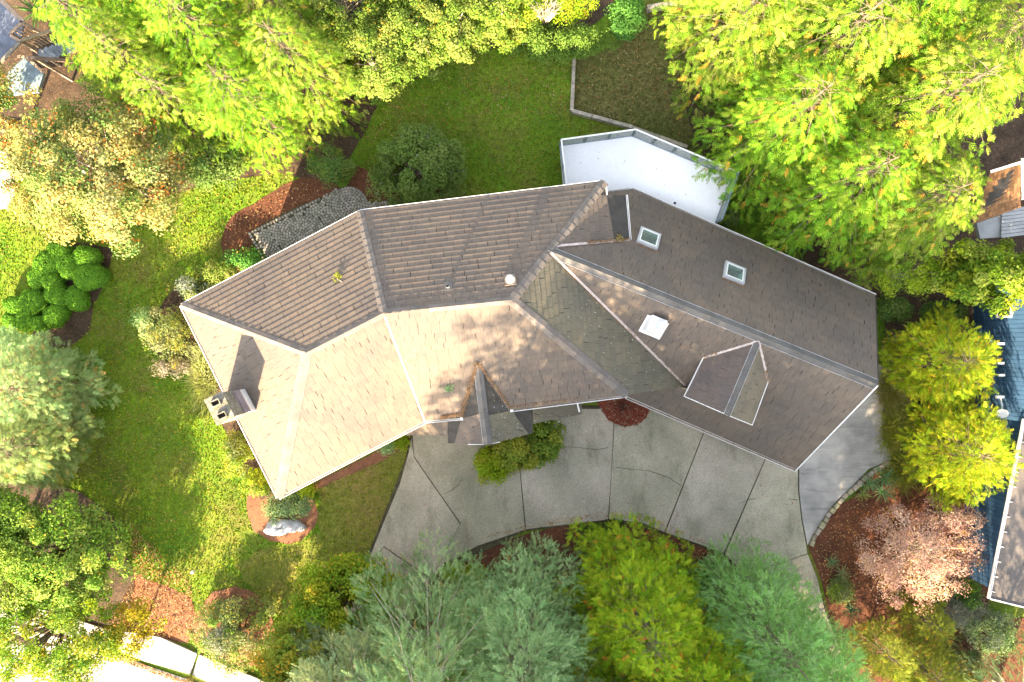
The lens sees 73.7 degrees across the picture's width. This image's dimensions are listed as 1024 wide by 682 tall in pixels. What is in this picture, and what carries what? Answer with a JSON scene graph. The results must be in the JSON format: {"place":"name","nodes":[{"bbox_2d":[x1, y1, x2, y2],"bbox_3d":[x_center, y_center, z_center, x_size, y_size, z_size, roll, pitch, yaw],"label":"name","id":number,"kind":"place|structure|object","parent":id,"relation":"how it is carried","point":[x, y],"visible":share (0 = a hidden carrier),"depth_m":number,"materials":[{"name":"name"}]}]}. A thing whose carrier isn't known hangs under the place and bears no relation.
{"place":"outdoors","nodes":[
{"label":"outdoors","id":0,"kind":"place"},
{"bbox_2d":[0,0,79,95],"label":"house","id":1,"kind":"structure","parent":0,"point":[13,23],"depth_m":32.20,"materials":[{"name":"grey wood"}]},
{"bbox_2d":[0,644,165,681],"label":"street","id":2,"kind":"structure","parent":0,"point":[115,672],"depth_m":33.97,"materials":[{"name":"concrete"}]},
{"bbox_2d":[0,597,262,681],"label":"sidewalk","id":3,"kind":"structure","parent":0,"point":[164,652],"depth_m":33.88,"materials":[{"name":"concrete"}]},
{"bbox_2d":[234,446,407,614],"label":"front lawn","id":4,"kind":"structure","parent":0,"point":[303,545],"depth_m":33.99,"materials":[{"name":"green plant"}]},
{"bbox_2d":[0,0,1023,681],"bbox_3d":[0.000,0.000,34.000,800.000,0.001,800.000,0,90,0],"label":"ground","id":5,"kind":"structure","parent":0,"point":[114,454],"depth_m":34.00,"materials":[{"name":"green plant"}]},
{"bbox_2d":[0,324,57,393],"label":"pine tree","id":6,"kind":"object","parent":5,"relation":"on","point":[7,342],"visible":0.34,"depth_m":32.14,"materials":[{"name":"green plant"}]},
{"bbox_2d":[0,392,105,493],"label":"pine tree","id":7,"kind":"object","parent":5,"relation":"on","point":[46,463],"visible":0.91,"depth_m":30.83,"materials":[{"name":"green plant"}]},
{"bbox_2d":[0,335,123,434],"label":"pine tree","id":8,"kind":"object","parent":5,"relation":"on","point":[22,390],"visible":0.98,"depth_m":30.87,"materials":[{"name":"green plant"}]},
{"bbox_2d":[0,577,127,681],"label":"street tree","id":9,"kind":"object","parent":5,"relation":"on","point":[62,658],"visible":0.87,"depth_m":30.80,"materials":[{"name":"green plant"}]},
{"bbox_2d":[0,483,133,645],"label":"planting bed","id":10,"kind":"object","parent":5,"relation":"on","point":[45,496],"visible":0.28,"depth_m":33.96,"materials":[{"name":"soil"}]},
{"bbox_2d":[0,483,44,583],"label":"street tree","id":11,"kind":"object","parent":10,"relation":"on","point":[6,501],"visible":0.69,"depth_m":30.34,"materials":[{"name":"green plant"}]},
{"bbox_2d":[0,491,139,630],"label":"street tree","id":12,"kind":"object","parent":10,"relation":"on","point":[91,563],"visible":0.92,"depth_m":30.63,"materials":[{"name":"green plant"}]},
{"bbox_2d":[32,243,112,347],"bbox_3d":[-21.873,-2.089,33.984,2.697,0.001,6.246,21,90,0],"label":"planting bed","id":13,"kind":"object","parent":5,"relation":"on","point":[74,329],"visible":0.4,"depth_m":33.98,"materials":[{"name":"soil"}]},
{"bbox_2d":[17,288,50,316],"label":"clipped shrub","id":14,"kind":"object","parent":13,"relation":"on","point":[32,302],"visible":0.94,"depth_m":33.22,"materials":[{"name":"green plant"}]},
{"bbox_2d":[72,263,110,290],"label":"clipped shrub","id":15,"kind":"object","parent":13,"relation":"on","point":[90,277],"visible":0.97,"depth_m":33.18,"materials":[{"name":"green plant"}]},
{"bbox_2d":[123,570,194,642],"bbox_3d":[-17.671,13.512,33.988,4.472,0.001,2.870,27,90,0],"label":"planting bed","id":16,"kind":"object","parent":5,"relation":"on","point":[184,620],"visible":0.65,"depth_m":33.99,"materials":[{"name":"brown soil"}]},
{"bbox_2d":[94,596,167,665],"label":"young maple","id":17,"kind":"object","parent":16,"relation":"on","point":[137,615],"visible":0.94,"depth_m":31.97,"materials":[{"name":"yellow plant"}]},
{"bbox_2d":[148,278,271,499],"bbox_3d":[-15.244,2.709,33.972,3.290,0.001,11.745,-22,90,0],"label":"planting bed","id":18,"kind":"object","parent":5,"relation":"on","point":[174,298],"visible":0.2,"depth_m":33.97,"materials":[{"name":"soil"}]},
{"bbox_2d":[137,304,192,363],"bbox_3d":[-16.591,-0.416,33.023,2.808,1.953,2.743,39,90,0],"label":"shrub","id":19,"kind":"object","parent":18,"relation":"on","point":[173,324],"visible":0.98,"depth_m":32.77,"materials":[{"name":"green plant"}]},
{"bbox_2d":[179,333,221,417],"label":"ornamental grass","id":20,"kind":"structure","parent":18,"relation":"on","point":[203,376],"depth_m":33.38,"materials":[{"name":"yellow plant"}]},
{"bbox_2d":[216,429,255,478],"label":"shrub","id":21,"kind":"object","parent":18,"relation":"on","point":[233,450],"visible":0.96,"depth_m":33.04,"materials":[{"name":"green plant"}]},
{"bbox_2d":[192,258,240,284],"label":"shrub","id":22,"kind":"object","parent":5,"relation":"on","point":[215,269],"visible":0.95,"depth_m":33.03,"materials":[{"name":"green plant"}]},
{"bbox_2d":[192,586,273,666],"bbox_3d":[-13.794,14.195,33.964,4.290,0.001,4.022,0,90,0],"label":"planting bed","id":23,"kind":"object","parent":5,"relation":"on","point":[230,593],"visible":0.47,"depth_m":33.96,"materials":[{"name":"brown soil"}]},
{"bbox_2d":[186,594,287,678],"bbox_3d":[-13.349,13.989,33.017,4.663,1.973,4.366,-31,90,0],"label":"shrub","id":24,"kind":"object","parent":23,"relation":"on","point":[226,613],"visible":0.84,"depth_m":32.80,"materials":[{"name":"green plant"}]},
{"bbox_2d":[221,177,338,272],"bbox_3d":[-11.835,-6.155,33.988,3.134,0.001,6.687,43,90,0],"label":"planting bed","id":25,"kind":"object","parent":5,"relation":"on","point":[286,202],"visible":0.79,"depth_m":33.99,"materials":[{"name":"brown soil"}]},
{"bbox_2d":[247,486,317,543],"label":"planting bed","id":26,"kind":"object","parent":5,"relation":"on","point":[258,519],"visible":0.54,"depth_m":33.98,"materials":[{"name":"brown soil"}]},
{"bbox_2d":[260,491,313,524],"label":"shrub","id":27,"kind":"object","parent":26,"relation":"on","point":[292,499],"visible":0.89,"depth_m":33.26,"materials":[{"name":"green plant"}]},
{"bbox_2d":[246,599,347,681],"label":"maple tree","id":28,"kind":"object","parent":5,"relation":"on","point":[283,658],"visible":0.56,"depth_m":29.76,"materials":[{"name":"green plant"}]},
{"bbox_2d":[0,0,613,205],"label":"planting bed","id":29,"kind":"object","parent":5,"relation":"on","point":[54,85],"visible":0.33,"depth_m":33.98,"materials":[{"name":"soil"}]},
{"bbox_2d":[0,62,42,149],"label":"autumn tree","id":30,"kind":"object","parent":29,"relation":"on","point":[6,100],"visible":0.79,"depth_m":30.24,"materials":[{"name":"orange plant"}]},
{"bbox_2d":[0,70,194,259],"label":"autumn tree","id":31,"kind":"object","parent":29,"relation":"on","point":[118,173],"visible":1,"depth_m":28.78,"materials":[{"name":"beige plant"}]},
{"bbox_2d":[31,0,171,100],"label":"cypress tree","id":32,"kind":"object","parent":29,"relation":"on","point":[52,14],"visible":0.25,"depth_m":29.02,"materials":[{"name":"green plant"}]},
{"bbox_2d":[68,3,205,137],"bbox_3d":[-16.622,-12.307,30.229,5.882,8.301,5.185,0,90,0],"label":"cypress tree","id":33,"kind":"object","parent":29,"relation":"on","point":[104,71],"visible":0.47,"depth_m":28.43,"materials":[{"name":"green plant"}]},
{"bbox_2d":[95,0,244,74],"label":"cypress tree","id":34,"kind":"object","parent":29,"relation":"on","point":[132,7],"visible":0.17,"depth_m":29.31,"materials":[{"name":"green plant"}]},
{"bbox_2d":[115,47,267,179],"bbox_3d":[-14.534,-10.493,30.741,5.779,8.501,5.524,0,90,0],"label":"cypress tree","id":35,"kind":"object","parent":29,"relation":"on","point":[181,101],"visible":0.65,"depth_m":28.86,"materials":[{"name":"green plant"}]},
{"bbox_2d":[173,130,247,195],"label":"tree","id":36,"kind":"object","parent":29,"relation":"on","point":[216,171],"visible":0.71,"depth_m":31.59,"materials":[{"name":"green plant"}]},
{"bbox_2d":[137,0,291,117],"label":"cypress tree","id":37,"kind":"object","parent":29,"relation":"on","point":[162,28],"visible":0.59,"depth_m":28.38,"materials":[{"name":"green plant"}]},
{"bbox_2d":[184,38,324,179],"bbox_3d":[-11.965,-10.662,30.378,5.914,8.215,5.952,0,90,0],"label":"cypress tree","id":38,"kind":"object","parent":29,"relation":"on","point":[253,109],"visible":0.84,"depth_m":29.55,"materials":[{"name":"green plant"}]},
{"bbox_2d":[216,0,341,78],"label":"cypress tree","id":39,"kind":"object","parent":29,"relation":"on","point":[257,4],"visible":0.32,"depth_m":30.14,"materials":[{"name":"green plant"}]},
{"bbox_2d":[238,6,369,144],"bbox_3d":[-9.637,-12.308,30.405,5.814,8.643,6.096,0,90,0],"label":"cypress tree","id":40,"kind":"object","parent":29,"relation":"on","point":[317,51],"visible":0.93,"depth_m":29.45,"materials":[{"name":"green plant"}]},
{"bbox_2d":[304,141,358,188],"bbox_3d":[-8.768,-8.446,32.944,2.218,2.111,2.014,45,90,0],"label":"shrub","id":41,"kind":"object","parent":29,"relation":"on","point":[323,168],"visible":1,"depth_m":32.64,"materials":[{"name":"green plant"}]},
{"bbox_2d":[294,0,391,54],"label":"hedge tree","id":42,"kind":"object","parent":29,"relation":"on","point":[370,10],"visible":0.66,"depth_m":30.95,"materials":[{"name":"green plant"}]},
{"bbox_2d":[318,13,418,105],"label":"hedge tree","id":43,"kind":"object","parent":29,"relation":"on","point":[386,82],"visible":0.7,"depth_m":31.11,"materials":[{"name":"green plant"}]},
{"bbox_2d":[369,0,457,79],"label":"hedge tree","id":44,"kind":"object","parent":29,"relation":"on","point":[419,62],"visible":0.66,"depth_m":30.94,"materials":[{"name":"green plant"}]},
{"bbox_2d":[410,0,492,64],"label":"hedge tree","id":45,"kind":"object","parent":29,"relation":"on","point":[463,47],"visible":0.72,"depth_m":31.13,"materials":[{"name":"green plant"}]},
{"bbox_2d":[448,0,539,53],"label":"hedge tree","id":46,"kind":"object","parent":29,"relation":"on","point":[511,12],"visible":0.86,"depth_m":31.56,"materials":[{"name":"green plant"}]},
{"bbox_2d":[517,0,599,27],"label":"hedge","id":47,"kind":"object","parent":29,"relation":"on","point":[576,13],"visible":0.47,"depth_m":32.51,"materials":[{"name":"yellow plant"}]},
{"bbox_2d":[504,19,621,68],"bbox_3d":[2.432,-14.532,33.115,5.882,1.771,2.327,0,90,0],"label":"hedge","id":48,"kind":"object","parent":29,"relation":"on","point":[579,43],"visible":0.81,"depth_m":32.96,"materials":[{"name":"green plant"}]},
{"bbox_2d":[248,186,400,259],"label":"patio","id":49,"kind":"structure","parent":5,"relation":"on","point":[292,227],"depth_m":33.92,"materials":[{"name":"grey gravel"}]},
{"bbox_2d":[280,551,404,646],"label":"maple tree","id":50,"kind":"object","parent":5,"relation":"on","point":[320,595],"visible":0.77,"depth_m":30.01,"materials":[{"name":"green plant"}]},
{"bbox_2d":[314,435,408,489],"bbox_3d":[-7.605,6.217,33.964,6.171,0.001,0.672,-29,90,0],"label":"planting bed","id":51,"kind":"object","parent":5,"relation":"on","point":[375,457],"visible":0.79,"depth_m":33.96,"materials":[{"name":"brown soil"}]},
{"bbox_2d":[282,571,449,681],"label":"fir tree","id":52,"kind":"object","parent":5,"relation":"on","point":[338,649],"visible":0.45,"depth_m":28.03,"materials":[{"name":"green plant"}]},
{"bbox_2d":[344,166,461,215],"bbox_3d":[-5.226,-7.206,33.968,6.242,0.001,3.020,0,90,0],"label":"planting bed","id":53,"kind":"object","parent":5,"relation":"on","point":[359,179],"visible":0.24,"depth_m":33.97,"materials":[{"name":"brown soil"}]},
{"bbox_2d":[365,122,467,205],"bbox_3d":[-4.502,-8.225,32.620,4.938,2.761,4.392,0,90,0],"label":"rhododendron","id":54,"kind":"object","parent":5,"relation":"on","point":[443,161],"visible":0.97,"depth_m":31.96,"materials":[{"name":"green plant"}]},
{"bbox_2d":[87,41,869,681],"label":"fallen leaves","id":55,"kind":"object","parent":5,"relation":"on","point":[165,585],"visible":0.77,"depth_m":33.92,"materials":[{"name":"brown plant"}]},
{"bbox_2d":[472,444,509,486],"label":"shrub","id":56,"kind":"object","parent":5,"relation":"on","point":[488,466],"visible":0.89,"depth_m":32.81,"materials":[{"name":"green plant"}]},
{"bbox_2d":[492,436,546,475],"bbox_3d":[0.283,5.378,33.127,2.690,1.776,2.243,-12,90,0],"label":"shrub","id":57,"kind":"object","parent":5,"relation":"on","point":[515,453],"visible":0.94,"depth_m":32.73,"materials":[{"name":"green plant"}]},
{"bbox_2d":[523,419,567,464],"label":"shrub","id":58,"kind":"object","parent":5,"relation":"on","point":[548,445],"visible":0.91,"depth_m":32.83,"materials":[{"name":"green plant"}]},
{"bbox_2d":[419,521,740,680],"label":"planting bed","id":59,"kind":"object","parent":5,"relation":"on","point":[558,535],"visible":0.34,"depth_m":33.98,"materials":[{"name":"brown soil"}]},
{"bbox_2d":[330,526,558,681],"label":"fir tree","id":60,"kind":"object","parent":59,"relation":"on","point":[388,644],"visible":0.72,"depth_m":28.16,"materials":[{"name":"green plant"}]},
{"bbox_2d":[438,530,600,681],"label":"fir tree","id":61,"kind":"object","parent":59,"relation":"on","point":[548,641],"visible":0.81,"depth_m":28.00,"materials":[{"name":"green plant"}]},
{"bbox_2d":[549,509,706,681],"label":"golden cypress","id":62,"kind":"object","parent":59,"relation":"on","point":[597,596],"visible":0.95,"depth_m":28.15,"materials":[{"name":"green plant"}]},
{"bbox_2d":[592,554,754,681],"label":"golden cypress","id":63,"kind":"object","parent":59,"relation":"on","point":[711,674],"visible":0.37,"depth_m":26.96,"materials":[{"name":"green plant"}]},
{"bbox_2d":[569,601,780,681],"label":"golden cypress","id":64,"kind":"object","parent":59,"relation":"on","point":[612,672],"visible":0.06,"depth_m":28.29,"materials":[{"name":"green plant"}]},
{"bbox_2d":[603,0,650,41],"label":"hedge","id":65,"kind":"object","parent":5,"relation":"on","point":[632,12],"visible":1,"depth_m":32.61,"materials":[{"name":"green plant"}]},
{"bbox_2d":[677,532,835,681],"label":"spruce tree","id":66,"kind":"object","parent":5,"relation":"on","point":[773,585],"visible":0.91,"depth_m":28.55,"materials":[{"name":"green plant"}]},
{"bbox_2d":[719,565,871,681],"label":"spruce tree","id":67,"kind":"object","parent":5,"relation":"on","point":[835,666],"visible":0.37,"depth_m":28.59,"materials":[{"name":"green plant"}]},
{"bbox_2d":[679,0,1023,254],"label":"planting bed","id":68,"kind":"object","parent":5,"relation":"on","point":[1006,146],"visible":0.21,"depth_m":33.98,"materials":[{"name":"soil"}]},
{"bbox_2d":[649,0,819,128],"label":"cedar tree","id":69,"kind":"object","parent":68,"relation":"on","point":[706,7],"visible":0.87,"depth_m":29.90,"materials":[{"name":"green plant"}]},
{"bbox_2d":[679,42,862,226],"bbox_3d":[11.832,-9.153,29.857,7.521,9.457,7.855,26,90,0],"label":"cedar tree","id":70,"kind":"object","parent":68,"relation":"on","point":[777,95],"visible":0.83,"depth_m":28.67,"materials":[{"name":"green plant"}]},
{"bbox_2d":[699,0,924,158],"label":"cedar tree","id":71,"kind":"object","parent":68,"relation":"on","point":[819,13],"visible":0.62,"depth_m":26.77,"materials":[{"name":"green plant"}]},
{"bbox_2d":[735,113,921,270],"bbox_3d":[14.388,-6.985,29.594,7.717,8.972,7.318,0,90,0],"label":"cedar tree","id":72,"kind":"object","parent":68,"relation":"on","point":[836,224],"visible":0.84,"depth_m":28.43,"materials":[{"name":"green plant"}]},
{"bbox_2d":[782,0,978,126],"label":"cedar tree","id":73,"kind":"object","parent":68,"relation":"on","point":[931,10],"visible":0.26,"depth_m":27.29,"materials":[{"name":"green plant"}]},
{"bbox_2d":[768,35,1023,209],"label":"cedar tree","id":74,"kind":"object","parent":68,"relation":"on","point":[918,133],"visible":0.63,"depth_m":26.49,"materials":[{"name":"green plant"}]},
{"bbox_2d":[808,143,991,290],"bbox_3d":[17.440,-6.064,30.076,6.270,7.848,6.084,-40,90,0],"label":"cedar tree","id":75,"kind":"object","parent":68,"relation":"on","point":[925,215],"visible":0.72,"depth_m":28.85,"materials":[{"name":"green plant"}]},
{"bbox_2d":[840,0,1023,149],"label":"cedar tree","id":76,"kind":"object","parent":68,"relation":"on","point":[985,19],"visible":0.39,"depth_m":27.55,"materials":[{"name":"green plant"}]},
{"bbox_2d":[770,243,1014,466],"bbox_3d":[19.571,0.984,33.968,13.801,0.001,11.770,0,90,0],"label":"planting bed","id":77,"kind":"object","parent":5,"relation":"on","point":[811,257],"visible":0.12,"depth_m":33.97,"materials":[{"name":"soil"}]},
{"bbox_2d":[864,393,922,462],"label":"ornamental grass","id":78,"kind":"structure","parent":77,"relation":"on","point":[889,432],"depth_m":33.34,"materials":[{"name":"green plant"}]},
{"bbox_2d":[869,361,919,427],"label":"ornamental grass","id":79,"kind":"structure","parent":77,"relation":"on","point":[894,396],"depth_m":33.33,"materials":[{"name":"green plant"}]},
{"bbox_2d":[876,293,914,323],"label":"shrub","id":80,"kind":"object","parent":77,"relation":"on","point":[895,308],"visible":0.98,"depth_m":32.83,"materials":[{"name":"green plant"}]},
{"bbox_2d":[866,247,944,300],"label":"tree","id":81,"kind":"object","parent":77,"relation":"on","point":[917,282],"visible":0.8,"depth_m":31.65,"materials":[{"name":"green plant"}]},
{"bbox_2d":[878,300,1003,413],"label":"golden cypress","id":82,"kind":"object","parent":77,"relation":"on","point":[976,369],"visible":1,"depth_m":30.88,"materials":[{"name":"yellow plant"}]},
{"bbox_2d":[894,393,1023,513],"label":"golden cypress","id":83,"kind":"object","parent":77,"relation":"on","point":[974,429],"visible":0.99,"depth_m":30.82,"materials":[{"name":"yellow plant"}]},
{"bbox_2d":[926,237,1023,318],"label":"tree","id":84,"kind":"object","parent":77,"relation":"on","point":[986,265],"visible":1,"depth_m":30.27,"materials":[{"name":"green plant"}]},
{"bbox_2d":[809,461,1023,681],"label":"planting bed","id":85,"kind":"object","parent":5,"relation":"on","point":[867,604],"visible":0.37,"depth_m":33.97,"materials":[{"name":"brown soil"}]},
{"bbox_2d":[842,614,918,681],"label":"juniper","id":86,"kind":"object","parent":85,"relation":"on","point":[894,647],"visible":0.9,"depth_m":32.00,"materials":[{"name":"yellow plant"}]},
{"bbox_2d":[866,438,931,502],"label":"ornamental grass","id":87,"kind":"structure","parent":85,"relation":"on","point":[897,467],"depth_m":33.35,"materials":[{"name":"green plant"}]},
{"bbox_2d":[884,582,956,649],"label":"juniper","id":88,"kind":"object","parent":85,"relation":"on","point":[936,626],"visible":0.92,"depth_m":32.34,"materials":[{"name":"green plant"}]},
{"bbox_2d":[854,493,987,615],"bbox_3d":[18.923,9.819,32.006,6.040,4.022,5.713,-28,90,0],"label":"plum tree","id":89,"kind":"object","parent":85,"relation":"on","point":[906,548],"visible":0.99,"depth_m":31.34,"materials":[{"name":"pink plant"}]},
{"bbox_2d":[882,629,966,681],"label":"juniper","id":90,"kind":"object","parent":85,"relation":"on","point":[937,662],"visible":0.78,"depth_m":31.84,"materials":[{"name":"green plant"}]},
{"bbox_2d":[924,500,989,537],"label":"plum tree","id":91,"kind":"object","parent":85,"relation":"on","point":[964,518],"visible":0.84,"depth_m":31.68,"materials":[{"name":"pink plant"}]},
{"bbox_2d":[928,591,994,636],"bbox_3d":[21.835,13.266,33.267,3.264,1.467,2.260,0,90,0],"label":"shrub","id":92,"kind":"object","parent":85,"relation":"on","point":[961,620],"visible":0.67,"depth_m":33.03,"materials":[{"name":"green plant"}]},
{"bbox_2d":[934,646,992,681],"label":"shrub","id":93,"kind":"object","parent":85,"relation":"on","point":[975,663],"visible":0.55,"depth_m":33.02,"materials":[{"name":"green plant"}]},
{"bbox_2d":[946,574,984,612],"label":"shrub","id":94,"kind":"object","parent":85,"relation":"on","point":[971,598],"visible":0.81,"depth_m":33.07,"materials":[{"name":"green plant"}]},
{"bbox_2d":[952,630,1023,681],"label":"planting bed","id":95,"kind":"object","parent":85,"relation":"on","point":[995,678],"visible":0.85,"depth_m":32.08,"materials":[{"name":"brown soil"}]},
{"bbox_2d":[963,608,1021,659],"bbox_3d":[23.451,14.210,33.131,3.178,1.739,2.526,0,90,0],"label":"shrub","id":96,"kind":"object","parent":85,"relation":"on","point":[1002,626],"visible":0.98,"depth_m":32.85,"materials":[{"name":"green plant"}]},
{"bbox_2d":[954,275,1023,607],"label":"blue house","id":97,"kind":"structure","parent":5,"relation":"on","point":[1000,576],"depth_m":31.42,"materials":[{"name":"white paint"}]},
{"bbox_2d":[971,158,1023,238],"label":"lean to","id":98,"kind":"object","parent":5,"relation":"on","point":[1002,195],"visible":0.97,"depth_m":31.11,"materials":[{"name":"brown wood"}]},
{"bbox_2d":[179,180,878,498],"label":"house","id":99,"kind":"structure","parent":0,"point":[318,371],"depth_m":28.73,"materials":[{"name":"tile"}]},
{"bbox_2d":[440,237,768,419],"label":"valley litter","id":100,"kind":"object","parent":99,"relation":"on","point":[486,375],"visible":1,"depth_m":29.09,"materials":[{"name":"brown plant"}]},
{"bbox_2d":[559,129,739,223],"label":"deck","id":101,"kind":"structure","parent":99,"relation":"attached to","point":[581,162],"depth_m":32.45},
{"bbox_2d":[330,406,851,681],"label":"driveway","id":102,"kind":"structure","parent":0,"point":[697,484],"depth_m":33.91,"materials":[{"name":"concrete"}]},
{"bbox_2d":[799,364,901,544],"bbox_3d":[16.382,5.442,33.959,8.911,0.082,4.519,-43,90,0],"label":"side apron","id":103,"kind":"object","parent":102,"relation":"attached to","point":[842,459],"visible":0.55,"depth_m":33.92,"materials":[{"name":"grey concrete"}]},
{"bbox_2d":[570,4,734,163],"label":"lawn","id":104,"kind":"structure","parent":0,"point":[666,113],"depth_m":33.99,"materials":[{"name":"green plant"}]},
{"bbox_2d":[570,57,687,148],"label":"retaining wall","id":105,"kind":"structure","parent":104,"relation":"on","point":[609,121],"depth_m":33.69,"materials":[{"name":"concrete"}]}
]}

